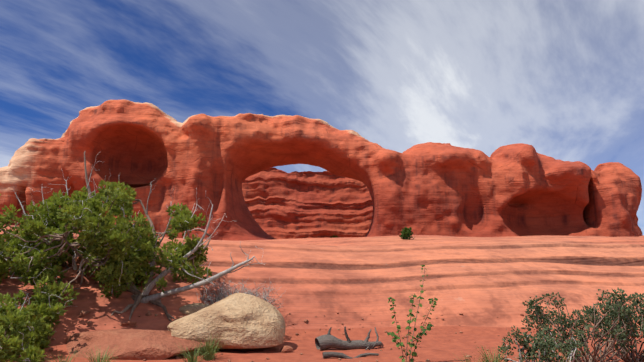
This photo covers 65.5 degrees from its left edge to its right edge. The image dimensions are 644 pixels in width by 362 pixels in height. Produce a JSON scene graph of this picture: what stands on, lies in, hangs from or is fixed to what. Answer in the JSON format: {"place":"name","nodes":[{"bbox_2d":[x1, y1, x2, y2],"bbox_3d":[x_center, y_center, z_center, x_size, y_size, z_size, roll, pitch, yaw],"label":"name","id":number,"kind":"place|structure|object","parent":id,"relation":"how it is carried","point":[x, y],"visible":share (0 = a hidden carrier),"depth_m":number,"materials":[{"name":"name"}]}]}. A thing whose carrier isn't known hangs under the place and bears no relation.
{"place":"outdoors","nodes":[
{"label":"outdoors","id":0,"kind":"place"},
{"bbox_2d":[0,225,643,361],"bbox_3d":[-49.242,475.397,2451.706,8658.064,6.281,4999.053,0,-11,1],"label":"terrain","id":1,"kind":"structure","parent":0,"point":[486,287],"depth_m":12.50,"materials":[{"name":"orange sand"}]},
{"bbox_2d":[0,151,211,361],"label":"juniper","id":2,"kind":"object","parent":1,"relation":"on","point":[35,312],"depth_m":9.68,"materials":[{"name":"green plant"}]},
{"bbox_2d":[120,321,135,326],"bbox_3d":[-3.759,2.754,9.635,0.343,0.130,0.302,4,-12,-22],"label":"rock chunk","id":3,"kind":"object","parent":1,"relation":"on","point":[128,323],"visible":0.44,"depth_m":9.53,"materials":[{"name":"brown stone"}]},
{"bbox_2d":[0,152,265,361],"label":"tree branches","id":4,"kind":"object","parent":1,"relation":"on","point":[148,289],"visible":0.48,"depth_m":10.15,"materials":[{"name":"grey wood"}]},
{"bbox_2d":[66,329,211,359],"bbox_3d":[-3.252,2.908,9.066,3.272,0.494,2.576,0,-11,1],"label":"flat rock","id":5,"kind":"object","parent":1,"relation":"on","point":[135,344],"visible":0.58,"depth_m":8.13,"materials":[{"name":"stone"}]},
{"bbox_2d":[179,303,209,314],"bbox_3d":[-2.639,2.741,10.630,0.828,0.297,0.585,0,-11,1],"label":"rock","id":6,"kind":"object","parent":1,"relation":"on","point":[188,309],"visible":0.33,"depth_m":10.40,"materials":[{"name":"grey stone"}]},
{"bbox_2d":[167,293,285,348],"bbox_3d":[-1.714,2.503,9.070,2.107,0.931,1.498,0,-11,1],"label":"cream boulder","id":7,"kind":"object","parent":1,"relation":"on","point":[242,321],"visible":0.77,"depth_m":8.52,"materials":[{"name":"beige stone"}]},
{"bbox_2d":[195,278,283,308],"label":"dead brush twigs","id":8,"kind":"object","parent":1,"relation":"on","point":[217,298],"visible":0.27,"depth_m":11.02,"materials":[{"name":"grey wood"}]},
{"bbox_2d":[280,346,292,351],"bbox_3d":[-0.609,2.908,8.689,0.217,0.103,0.189,4,-12,-20],"label":"rock","id":9,"kind":"object","parent":1,"relation":"on","point":[286,349],"visible":1,"depth_m":8.63,"materials":[{"name":"orange stone"}]},
{"bbox_2d":[242,167,372,238],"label":"rock wall","id":10,"kind":"structure","parent":1,"relation":"on","point":[280,204],"depth_m":96.99,"materials":[{"name":"stone"}]},
{"bbox_2d":[41,318,581,361],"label":"grass tufts","id":11,"kind":"object","parent":1,"relation":"on","point":[208,349],"visible":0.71,"depth_m":7.48,"materials":[{"name":"green plant"}]},
{"bbox_2d":[0,99,642,240],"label":"sandstone fin","id":12,"kind":"object","parent":1,"relation":"on","point":[449,189],"visible":0.65,"depth_m":52.30,"materials":[{"name":"stone"}]},
{"bbox_2d":[46,310,634,361],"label":"pebbles","id":13,"kind":"object","parent":1,"relation":"on","point":[83,313],"visible":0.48,"depth_m":9.43,"materials":[{"name":"brown stone"}]},
{"bbox_2d":[315,326,382,358],"bbox_3d":[0.557,2.796,8.708,1.258,0.488,1.200,2,-11,-9],"label":"dead log wood","id":14,"kind":"object","parent":1,"relation":"on","point":[325,341],"visible":0.92,"depth_m":8.93,"materials":[{"name":"grey wood"}]},
{"bbox_2d":[399,227,412,239],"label":"shrub leaves","id":15,"kind":"object","parent":1,"relation":"on","point":[406,232],"visible":1,"depth_m":26.75,"materials":[{"name":"green plant"}]},
{"bbox_2d":[387,265,437,361],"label":"sapling","id":16,"kind":"object","parent":1,"relation":"on","point":[428,327],"depth_m":7.54,"materials":[{"name":"green plant"}]},
{"bbox_2d":[503,332,575,361],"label":"shrub branches","id":17,"kind":"object","parent":1,"relation":"on","point":[570,354],"visible":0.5,"depth_m":6.85,"materials":[{"name":"brown wood"}]},
{"bbox_2d":[496,317,589,361],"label":"shrub","id":18,"kind":"object","parent":1,"relation":"on","point":[541,344],"visible":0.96,"depth_m":6.81,"materials":[{"name":"green plant"}]},
{"bbox_2d":[529,298,632,361],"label":"shrub branches","id":19,"kind":"object","parent":1,"relation":"on","point":[594,356],"visible":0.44,"depth_m":7.07,"materials":[{"name":"grey plant"}]},
{"bbox_2d":[522,288,643,354],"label":"shrub leaves","id":20,"kind":"object","parent":19,"relation":"on","point":[545,320],"visible":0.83,"depth_m":7.18,"materials":[{"name":"green plant"}]},
{"bbox_2d":[582,295,643,361],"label":"shrub branches","id":21,"kind":"object","parent":1,"relation":"on","point":[625,357],"visible":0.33,"depth_m":7.52,"materials":[{"name":"brown plant"}]},
{"bbox_2d":[570,289,643,345],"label":"shrub leaves","id":22,"kind":"object","parent":21,"relation":"on","point":[635,296],"visible":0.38,"depth_m":7.59,"materials":[{"name":"green plant"}]},
{"bbox_2d":[0,0,643,234],"label":"sky","id":23,"kind":"structure","parent":0,"point":[564,79],"materials":[{"name":"blue"}]}
]}

